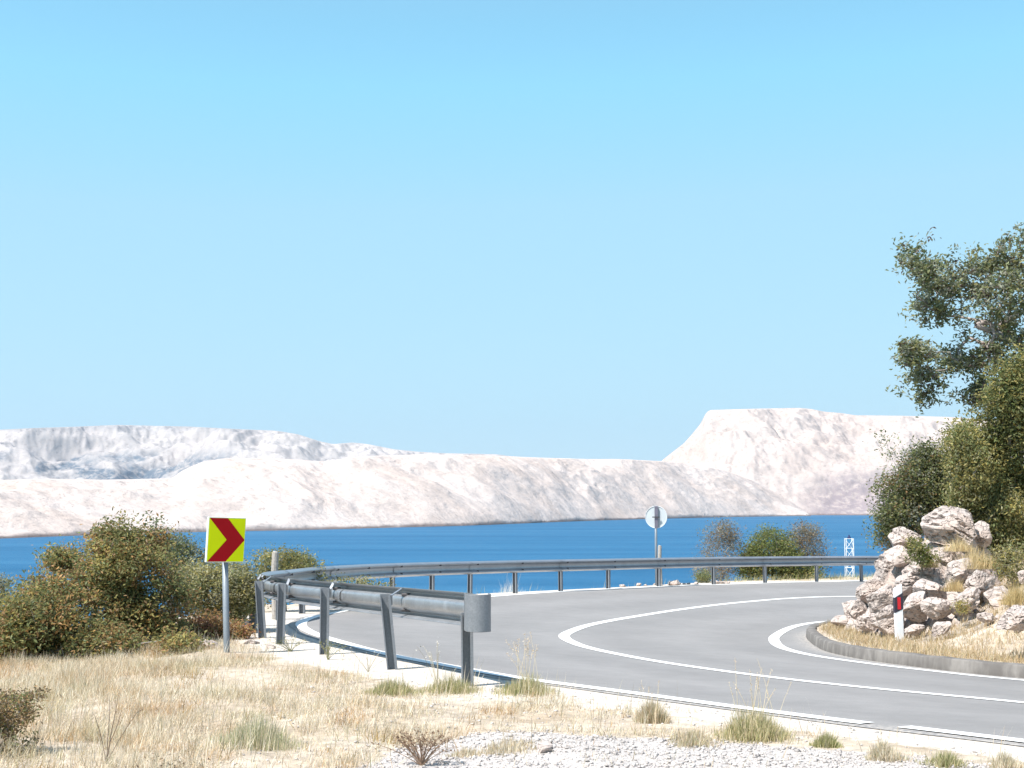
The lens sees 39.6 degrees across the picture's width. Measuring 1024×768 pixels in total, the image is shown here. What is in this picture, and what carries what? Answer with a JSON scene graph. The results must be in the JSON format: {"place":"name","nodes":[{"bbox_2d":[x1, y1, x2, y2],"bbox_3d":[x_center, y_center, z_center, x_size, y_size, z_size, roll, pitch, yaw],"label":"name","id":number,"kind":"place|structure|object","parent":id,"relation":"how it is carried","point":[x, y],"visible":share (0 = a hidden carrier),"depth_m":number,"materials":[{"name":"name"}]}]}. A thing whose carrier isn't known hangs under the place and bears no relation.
{"place":"outdoors","nodes":[
{"label":"outdoors","id":0,"kind":"place"},
{"bbox_2d":[0,425,505,479],"bbox_3d":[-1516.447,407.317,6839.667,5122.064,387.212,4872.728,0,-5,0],"label":"distant mountain range","id":1,"kind":"structure","parent":0,"point":[108,452],"depth_m":5423.03,"materials":[{"name":"white stone"}]},
{"bbox_2d":[0,454,810,538],"bbox_3d":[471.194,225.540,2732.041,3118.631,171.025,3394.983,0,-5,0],"label":"pale island hill","id":2,"kind":"structure","parent":0,"point":[383,491],"depth_m":1778.69,"materials":[{"name":"white stone"}]},
{"bbox_2d":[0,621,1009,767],"bbox_3d":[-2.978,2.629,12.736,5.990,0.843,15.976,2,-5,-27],"label":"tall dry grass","id":3,"kind":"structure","parent":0,"point":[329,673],"depth_m":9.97,"materials":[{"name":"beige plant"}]},
{"bbox_2d":[0,515,1010,618],"bbox_3d":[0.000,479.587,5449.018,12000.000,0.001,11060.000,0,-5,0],"label":"sea","id":4,"kind":"structure","parent":0,"point":[633,538],"depth_m":969.01,"materials":[{"name":"liquid"}]},
{"bbox_2d":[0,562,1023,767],"bbox_3d":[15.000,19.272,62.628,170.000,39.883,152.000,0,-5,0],"label":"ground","id":5,"kind":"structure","parent":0,"point":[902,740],"depth_m":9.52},
{"bbox_2d":[0,572,19,611],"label":"bush","id":6,"kind":"object","parent":5,"relation":"on","point":[2,587],"visible":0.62,"depth_m":18.79,"materials":[{"name":"green plant"}]},
{"bbox_2d":[0,684,61,757],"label":"dry bush","id":7,"kind":"object","parent":5,"relation":"on","point":[17,709],"visible":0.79,"depth_m":8.13,"materials":[{"name":"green plant"}]},
{"bbox_2d":[0,560,213,663],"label":"bush","id":8,"kind":"object","parent":5,"relation":"on","point":[37,617],"visible":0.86,"depth_m":15.45,"materials":[{"name":"green plant"}]},
{"bbox_2d":[93,693,142,763],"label":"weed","id":9,"kind":"object","parent":5,"relation":"on","point":[111,730],"visible":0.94,"depth_m":7.88,"materials":[{"name":"brown plant"}]},
{"bbox_2d":[32,506,209,646],"bbox_3d":[-4.694,2.468,16.915,2.195,2.058,1.994,0,-5,0],"label":"bush","id":10,"kind":"object","parent":5,"relation":"on","point":[115,568],"visible":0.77,"depth_m":16.56,"materials":[{"name":"green plant"}]},
{"bbox_2d":[125,748,213,767],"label":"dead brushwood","id":11,"kind":"object","parent":5,"relation":"on","point":[174,760],"visible":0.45,"depth_m":7.67,"materials":[{"name":"brown plant"}]},
{"bbox_2d":[151,525,221,607],"bbox_3d":[-4.721,2.794,20.259,1.270,1.604,1.082,0,-5,0],"label":"bush","id":12,"kind":"object","parent":5,"relation":"on","point":[190,549],"visible":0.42,"depth_m":20.21,"materials":[{"name":"green plant"}]},
{"bbox_2d":[200,640,221,647],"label":"rock","id":13,"kind":"object","parent":5,"relation":"on","point":[214,642],"visible":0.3,"depth_m":15.71,"materials":[{"name":"stone"}]},
{"bbox_2d":[171,555,265,625],"bbox_3d":[-3.951,2.861,19.010,1.369,1.250,1.495,3,-6,-36],"label":"bush","id":14,"kind":"object","parent":5,"relation":"on","point":[241,588],"visible":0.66,"depth_m":18.76,"materials":[{"name":"green plant"}]},
{"bbox_2d":[176,602,263,639],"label":"bush","id":15,"kind":"object","parent":5,"relation":"on","point":[214,624],"visible":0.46,"depth_m":17.52,"materials":[{"name":"brown plant"}]},
{"bbox_2d":[205,517,245,652],"bbox_3d":[-3.103,2.304,15.285,0.106,1.749,0.513,-4,-6,40],"label":"chevron sign","id":16,"kind":"object","parent":5,"relation":"on","point":[225,539],"visible":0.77,"depth_m":15.28,"materials":[{"name":"metal"}]},
{"bbox_2d":[245,640,259,643],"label":"rock","id":17,"kind":"object","parent":5,"relation":"on","point":[250,642],"visible":0.45,"depth_m":16.71,"materials":[{"name":"stone"}]},
{"bbox_2d":[197,705,313,753],"bbox_3d":[-1.501,2.007,8.392,0.632,0.349,0.690,0,-5,0],"label":"grass tuft","id":18,"kind":"object","parent":5,"relation":"on","point":[259,735],"visible":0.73,"depth_m":8.33,"materials":[{"name":"beige plant"}]},
{"bbox_2d":[266,644,275,648],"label":"rock","id":19,"kind":"object","parent":5,"relation":"on","point":[271,646],"visible":0.75,"depth_m":16.03,"materials":[{"name":"stone"}]},
{"bbox_2d":[271,551,278,618],"bbox_3d":[-3.681,3.276,22.108,0.125,1.359,0.124,0,-5,0],"label":"wooden post","id":20,"kind":"object","parent":5,"relation":"on","point":[275,559],"visible":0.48,"depth_m":22.09,"materials":[{"name":"grey wood"}]},
{"bbox_2d":[262,636,305,651],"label":"leafy weed","id":21,"kind":"object","parent":5,"relation":"on","point":[288,647],"visible":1,"depth_m":15.61,"materials":[{"name":"green plant"}]},
{"bbox_2d":[244,542,395,610],"bbox_3d":[-3.358,3.410,24.631,2.727,1.358,1.174,1,-5,-9],"label":"bush","id":22,"kind":"object","parent":5,"relation":"on","point":[289,563],"visible":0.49,"depth_m":24.45,"materials":[{"name":"green plant"}]},
{"bbox_2d":[318,639,343,659],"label":"leafy weed","id":23,"kind":"object","parent":5,"relation":"on","point":[328,649],"visible":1,"depth_m":14.52,"materials":[{"name":"green plant"}]},
{"bbox_2d":[348,647,380,671],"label":"seed stalks","id":24,"kind":"object","parent":5,"relation":"on","point":[368,668],"visible":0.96,"depth_m":13.17,"materials":[{"name":"beige plant"}]},
{"bbox_2d":[360,672,426,696],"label":"grass tuft","id":25,"kind":"object","parent":5,"relation":"on","point":[392,687],"visible":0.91,"depth_m":11.26,"materials":[{"name":"plant"}]},
{"bbox_2d":[371,724,460,765],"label":"dry weed","id":26,"kind":"object","parent":5,"relation":"on","point":[420,761],"visible":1,"depth_m":7.81,"materials":[{"name":"brown plant"}]},
{"bbox_2d":[416,641,439,682],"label":"seed stalks","id":27,"kind":"object","parent":5,"relation":"on","point":[432,663],"visible":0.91,"depth_m":11.85,"materials":[{"name":"beige plant"}]},
{"bbox_2d":[417,668,482,694],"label":"grass tuft","id":28,"kind":"object","parent":5,"relation":"on","point":[451,687],"visible":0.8,"depth_m":11.36,"materials":[{"name":"plant"}]},
{"bbox_2d":[439,744,488,758],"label":"grass tuft","id":29,"kind":"object","parent":5,"relation":"on","point":[467,753],"visible":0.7,"depth_m":8.14,"materials":[{"name":"beige plant"}]},
{"bbox_2d":[475,733,545,756],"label":"grass tuft","id":30,"kind":"object","parent":5,"relation":"on","point":[506,748],"visible":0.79,"depth_m":8.25,"materials":[{"name":"beige plant"}]},
{"bbox_2d":[495,578,525,592],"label":"grass tuft","id":31,"kind":"object","parent":5,"relation":"on","point":[511,589],"visible":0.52,"depth_m":33.71,"materials":[{"name":"beige plant"}]},
{"bbox_2d":[0,623,1022,767],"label":"dry grass","id":32,"kind":"structure","parent":5,"relation":"on","point":[94,692],"depth_m":9.93,"materials":[{"name":"beige plant"}]},
{"bbox_2d":[491,635,560,696],"bbox_3d":[0.129,2.231,11.375,0.598,0.507,0.668,0,-5,0],"label":"grass tuft","id":33,"kind":"object","parent":5,"relation":"on","point":[516,688],"visible":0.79,"depth_m":11.30,"materials":[{"name":"plant"}]},
{"bbox_2d":[537,741,552,752],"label":"stone","id":34,"kind":"object","parent":5,"relation":"on","point":[544,746],"visible":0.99,"depth_m":8.09,"materials":[{"name":"stone"}]},
{"bbox_2d":[249,556,878,685],"bbox_3d":[3.515,4.316,30.518,9.388,2.064,37.757,-2,-5,25],"label":"guardrail","id":35,"kind":"object","parent":5,"relation":"on","point":[469,611],"visible":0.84,"depth_m":17.81,"materials":[{"name":"metal"}]},
{"bbox_2d":[196,569,1000,611],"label":"verge grass","id":36,"kind":"structure","parent":5,"relation":"on","point":[850,576],"depth_m":44.43,"materials":[{"name":"beige plant"}]},
{"bbox_2d":[632,680,672,723],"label":"grass tuft","id":37,"kind":"object","parent":5,"relation":"on","point":[660,716],"visible":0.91,"depth_m":9.49,"materials":[{"name":"beige plant"}]},
{"bbox_2d":[645,506,666,584],"bbox_3d":[3.951,4.586,39.044,0.614,2.472,0.163,-2,-5,18],"label":"round road sign","id":38,"kind":"object","parent":5,"relation":"on","point":[655,517],"visible":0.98,"depth_m":39.13,"materials":[{"name":"white metal"}]},
{"bbox_2d":[658,545,662,585],"bbox_3d":[4.023,5.079,38.615,0.125,1.400,0.124,0,-5,0],"label":"delineator post","id":39,"kind":"object","parent":5,"relation":"on","point":[659,551],"visible":0.48,"depth_m":38.60,"materials":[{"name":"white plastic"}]},
{"bbox_2d":[668,580,680,585],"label":"stone","id":40,"kind":"object","parent":5,"relation":"on","point":[674,583],"visible":0.88,"depth_m":38.76,"materials":[{"name":"stone"}]},
{"bbox_2d":[663,726,724,747],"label":"grass tuft","id":41,"kind":"object","parent":5,"relation":"on","point":[682,740],"visible":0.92,"depth_m":8.53,"materials":[{"name":"beige plant"}]},
{"bbox_2d":[692,568,710,582],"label":"bush","id":42,"kind":"object","parent":5,"relation":"on","point":[700,578],"visible":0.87,"depth_m":41.59,"materials":[{"name":"green plant"}]},
{"bbox_2d":[690,515,747,581],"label":"bush","id":43,"kind":"object","parent":5,"relation":"on","point":[731,539],"visible":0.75,"depth_m":45.62,"materials":[{"name":"grey plant"}]},
{"bbox_2d":[711,661,798,743],"bbox_3d":[1.480,1.942,8.762,0.553,0.507,0.628,-1,-5,9],"label":"grass tuft","id":44,"kind":"object","parent":5,"relation":"on","point":[754,727],"visible":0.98,"depth_m":8.68,"materials":[{"name":"plant"}]},
{"bbox_2d":[733,522,830,580],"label":"bush","id":45,"kind":"object","parent":5,"relation":"on","point":[782,546],"visible":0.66,"depth_m":45.45,"materials":[{"name":"green plant"}]},
{"bbox_2d":[780,514,836,576],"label":"bush","id":46,"kind":"object","parent":5,"relation":"on","point":[807,537],"visible":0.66,"depth_m":46.06,"materials":[{"name":"grey plant"}]},
{"bbox_2d":[809,729,843,748],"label":"grass tuft","id":47,"kind":"object","parent":5,"relation":"on","point":[827,741],"visible":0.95,"depth_m":8.36,"materials":[{"name":"green plant"}]},
{"bbox_2d":[831,615,851,627],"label":"boulder","id":48,"kind":"object","parent":5,"relation":"on","point":[843,620],"visible":0.62,"depth_m":22.57,"materials":[{"name":"stone"}]},
{"bbox_2d":[844,535,854,576],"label":"lattice mast","id":49,"kind":"object","parent":5,"relation":"on","point":[845,543],"visible":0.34,"depth_m":52.57,"materials":[{"name":"white metal"}]},
{"bbox_2d":[854,613,877,631],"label":"boulder","id":50,"kind":"object","parent":5,"relation":"on","point":[862,622],"visible":0.86,"depth_m":20.90,"materials":[{"name":"stone"}]},
{"bbox_2d":[855,579,882,602],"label":"boulder","id":51,"kind":"object","parent":5,"relation":"on","point":[866,588],"visible":0.71,"depth_m":22.60,"materials":[{"name":"stone"}]},
{"bbox_2d":[874,554,894,582],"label":"boulder","id":52,"kind":"object","parent":5,"relation":"on","point":[883,565],"visible":0.3,"depth_m":22.67,"materials":[{"name":"stone"}]},
{"bbox_2d":[859,727,912,762],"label":"grass tuft","id":53,"kind":"object","parent":5,"relation":"on","point":[881,753],"visible":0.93,"depth_m":7.87,"materials":[{"name":"beige plant"}]},
{"bbox_2d":[870,604,905,636],"bbox_3d":[5.453,3.410,20.579,0.474,0.443,0.313,-38,-4,-3],"label":"boulder","id":54,"kind":"object","parent":5,"relation":"on","point":[882,619],"visible":0.64,"depth_m":20.48,"materials":[{"name":"stone"}]},
{"bbox_2d":[893,584,903,640],"bbox_3d":[5.452,3.318,20.041,0.137,0.988,0.072,1,-5,-8],"label":"delineator post","id":55,"kind":"object","parent":5,"relation":"on","point":[898,609],"visible":0.73,"depth_m":20.02,"materials":[{"name":"white plastic"}]},
{"bbox_2d":[861,429,960,552],"bbox_3d":[7.123,2.329,24.340,2.239,3.131,1.811,0,-5,0],"label":"bush","id":56,"kind":"object","parent":5,"relation":"on","point":[911,499],"visible":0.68,"depth_m":24.10,"materials":[{"name":"green plant"}]},
{"bbox_2d":[904,624,924,636],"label":"boulder","id":57,"kind":"object","parent":5,"relation":"on","point":[915,630],"visible":0.99,"depth_m":19.71,"materials":[{"name":"stone"}]},
{"bbox_2d":[894,560,936,595],"bbox_3d":[6.279,2.928,21.703,0.895,0.506,0.626,-14,-5,-1],"label":"boulder","id":58,"kind":"object","parent":5,"relation":"on","point":[908,578],"visible":0.41,"depth_m":21.55,"materials":[{"name":"stone"}]},
{"bbox_2d":[898,533,943,576],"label":"bush","id":59,"kind":"object","parent":58,"relation":"on","point":[921,550],"visible":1,"depth_m":21.20,"materials":[{"name":"green plant"}]},
{"bbox_2d":[937,546,955,563],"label":"boulder","id":60,"kind":"object","parent":58,"relation":"on","point":[950,557],"visible":0.56,"depth_m":21.49,"materials":[{"name":"stone"}]},
{"bbox_2d":[837,539,1000,637],"bbox_3d":[6.112,3.116,22.008,2.756,1.715,3.403,-3,-5,29],"label":"rock outcrop","id":61,"kind":"object","parent":5,"relation":"on","point":[893,574],"visible":0.13,"depth_m":21.51,"materials":[{"name":"stone"}]},
{"bbox_2d":[842,600,855,617],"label":"boulder","id":62,"kind":"object","parent":61,"relation":"on","point":[847,605],"visible":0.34,"depth_m":22.74,"materials":[{"name":"stone"}]},
{"bbox_2d":[848,599,866,619],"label":"boulder","id":63,"kind":"object","parent":61,"relation":"on","point":[858,608],"visible":0.71,"depth_m":21.96,"materials":[{"name":"stone"}]},
{"bbox_2d":[866,584,892,613],"bbox_3d":[5.616,3.283,21.370,0.542,0.476,0.433,-28,-4,-2],"label":"boulder","id":64,"kind":"object","parent":61,"relation":"on","point":[879,599],"visible":0.57,"depth_m":21.26,"materials":[{"name":"stone"}]},
{"bbox_2d":[883,545,912,567],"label":"boulder","id":65,"kind":"object","parent":61,"relation":"on","point":[892,554],"visible":0.76,"depth_m":22.16,"materials":[{"name":"stone"}]},
{"bbox_2d":[888,526,921,548],"bbox_3d":[6.288,2.472,22.759,0.486,0.388,0.550,-2,-5,28],"label":"boulder","id":66,"kind":"object","parent":61,"relation":"on","point":[895,537],"visible":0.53,"depth_m":22.66,"materials":[{"name":"stone"}]},
{"bbox_2d":[903,591,926,622],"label":"boulder","id":67,"kind":"object","parent":61,"relation":"on","point":[912,609],"visible":0.78,"depth_m":20.36,"materials":[{"name":"stone"}]},
{"bbox_2d":[916,560,940,567],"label":"grass tuft","id":68,"kind":"object","parent":61,"relation":"on","point":[934,565],"visible":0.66,"depth_m":21.35,"materials":[{"name":"plant"}]},
{"bbox_2d":[912,579,946,599],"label":"boulder","id":69,"kind":"object","parent":61,"relation":"on","point":[931,588],"visible":0.81,"depth_m":20.68,"materials":[{"name":"stone"}]},
{"bbox_2d":[920,597,951,619],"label":"boulder","id":70,"kind":"object","parent":61,"relation":"on","point":[934,608],"visible":0.96,"depth_m":20.10,"materials":[{"name":"stone"}]},
{"bbox_2d":[920,506,976,545],"bbox_3d":[6.770,2.184,21.899,0.800,0.620,0.789,-3,-5,29],"label":"boulder","id":71,"kind":"object","parent":61,"relation":"on","point":[940,524],"visible":0.99,"depth_m":21.66,"materials":[{"name":"stone"}]},
{"bbox_2d":[942,575,968,591],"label":"grass tuft","id":72,"kind":"object","parent":61,"relation":"on","point":[956,586],"visible":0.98,"depth_m":20.37,"materials":[{"name":"beige plant"}]},
{"bbox_2d":[935,530,976,551],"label":"grass tuft","id":73,"kind":"object","parent":61,"relation":"on","point":[960,546],"visible":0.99,"depth_m":21.31,"materials":[{"name":"beige plant"}]},
{"bbox_2d":[945,558,975,582],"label":"boulder","id":74,"kind":"object","parent":61,"relation":"on","point":[954,569],"visible":0.91,"depth_m":20.87,"materials":[{"name":"stone"}]},
{"bbox_2d":[949,588,980,615],"bbox_3d":[6.400,3.053,20.071,0.482,0.282,0.430,-38,-4,-3],"label":"boulder","id":75,"kind":"object","parent":61,"relation":"on","point":[972,595],"visible":0.77,"depth_m":19.94,"materials":[{"name":"stone"}]},
{"bbox_2d":[945,540,1001,569],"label":"grass tuft","id":76,"kind":"object","parent":61,"relation":"on","point":[977,563],"visible":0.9,"depth_m":20.88,"materials":[{"name":"beige plant"}]},
{"bbox_2d":[959,569,995,594],"bbox_3d":[6.725,2.876,20.580,0.435,0.398,0.415,4,-6,-38],"label":"boulder","id":77,"kind":"object","parent":61,"relation":"on","point":[982,581],"visible":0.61,"depth_m":20.43,"materials":[{"name":"stone"}]},
{"bbox_2d":[974,521,991,547],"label":"boulder","id":78,"kind":"object","parent":61,"relation":"on","point":[983,536],"visible":0.6,"depth_m":22.07,"materials":[{"name":"stone"}]},
{"bbox_2d":[816,554,1023,663],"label":"island dry grass","id":79,"kind":"structure","parent":5,"relation":"on","point":[885,645],"depth_m":18.64,"materials":[{"name":"beige plant"}]},
{"bbox_2d":[931,621,950,636],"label":"boulder","id":80,"kind":"object","parent":5,"relation":"on","point":[939,628],"visible":1,"depth_m":19.13,"materials":[{"name":"stone"}]},
{"bbox_2d":[914,747,973,767],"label":"grass tuft","id":81,"kind":"object","parent":5,"relation":"on","point":[945,760],"visible":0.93,"depth_m":7.66,"materials":[{"name":"green plant"}]},
{"bbox_2d":[885,222,1023,417],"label":"oak tree","id":82,"kind":"object","parent":5,"relation":"on","point":[931,280],"visible":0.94,"depth_m":25.01,"materials":[{"name":"green plant"}]},
{"bbox_2d":[949,598,971,622],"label":"shrub","id":83,"kind":"object","parent":5,"relation":"on","point":[962,607],"visible":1,"depth_m":19.55,"materials":[{"name":"green plant"}]},
{"bbox_2d":[926,335,1023,573],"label":"bush","id":84,"kind":"object","parent":5,"relation":"on","point":[1005,425],"visible":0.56,"depth_m":22.98,"materials":[{"name":"green plant"}]},
{"bbox_2d":[936,418,1023,551],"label":"bush","id":85,"kind":"object","parent":5,"relation":"on","point":[966,448],"visible":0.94,"depth_m":22.55,"materials":[{"name":"green plant"}]},
{"bbox_2d":[976,612,993,622],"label":"boulder","id":86,"kind":"object","parent":5,"relation":"on","point":[984,617],"visible":1,"depth_m":18.75,"materials":[{"name":"stone"}]},
{"bbox_2d":[983,586,1008,608],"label":"boulder","id":87,"kind":"object","parent":5,"relation":"on","point":[994,597],"visible":0.54,"depth_m":19.94,"materials":[{"name":"stone"}]},
{"bbox_2d":[979,538,1023,587],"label":"bush","id":88,"kind":"object","parent":5,"relation":"on","point":[1014,555],"visible":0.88,"depth_m":20.63,"materials":[{"name":"green plant"}]},
{"bbox_2d":[985,748,1023,767],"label":"grass tuft","id":89,"kind":"object","parent":5,"relation":"on","point":[1006,761],"visible":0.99,"depth_m":7.60,"materials":[{"name":"beige plant"}]},
{"bbox_2d":[988,579,1023,605],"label":"grass tuft","id":90,"kind":"object","parent":5,"relation":"on","point":[1015,595],"visible":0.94,"depth_m":19.18,"materials":[{"name":"beige plant"}]},
{"bbox_2d":[996,605,1023,630],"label":"boulder","id":91,"kind":"object","parent":5,"relation":"on","point":[1012,618],"visible":1,"depth_m":16.64,"materials":[{"name":"stone"}]},
{"bbox_2d":[1018,570,1023,583],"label":"boulder","id":92,"kind":"object","parent":5,"relation":"on","point":[1021,575],"visible":0.97,"depth_m":20.20,"materials":[{"name":"stone"}]},
{"bbox_2d":[0,0,1023,460],"label":"sky","id":93,"kind":"structure","parent":0,"point":[573,229],"materials":[{"name":"blue"}]},
{"bbox_2d":[173,680,1021,767],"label":"gravel","id":94,"kind":"structure","parent":0,"point":[620,760],"depth_m":8.08,"materials":[{"name":"grey gravel"}]},
{"bbox_2d":[288,581,1023,745],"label":"road","id":95,"kind":"structure","parent":0,"point":[724,637],"depth_m":16.90,"materials":[{"name":"grey asphalt"}]},
{"bbox_2d":[295,581,870,723],"bbox_3d":[11.921,5.072,36.131,15.376,1.250,55.076,-3,-6,35],"label":"road edge marking","id":96,"kind":"object","parent":95,"relation":"on","point":[300,624],"visible":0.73,"depth_m":12.72,"materials":[{"name":"paint"}]},
{"bbox_2d":[558,596,1023,702],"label":"road centre marking","id":97,"kind":"object","parent":95,"relation":"on","point":[565,635],"visible":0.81,"depth_m":17.17,"materials":[{"name":"paint"}]},
{"bbox_2d":[768,621,1023,680],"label":"road inner marking","id":98,"kind":"object","parent":95,"relation":"on","point":[773,639],"visible":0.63,"depth_m":19.30,"materials":[{"name":"paint"}]},
{"bbox_2d":[806,620,1023,677],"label":"kerb","id":99,"kind":"structure","parent":95,"relation":"on","point":[815,637],"depth_m":16.88,"materials":[{"name":"concrete"}]},
{"bbox_2d":[900,726,1023,741],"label":"road edge marking","id":100,"kind":"object","parent":95,"relation":"on","point":[966,733],"visible":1,"depth_m":8.90,"materials":[{"name":"paint"}]},
{"bbox_2d":[662,408,1023,514],"bbox_3d":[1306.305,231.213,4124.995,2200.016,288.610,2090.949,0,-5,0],"label":"mesa headland","id":101,"kind":"structure","parent":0,"point":[813,462],"depth_m":3360.76,"materials":[{"name":"white stone"}]}
]}

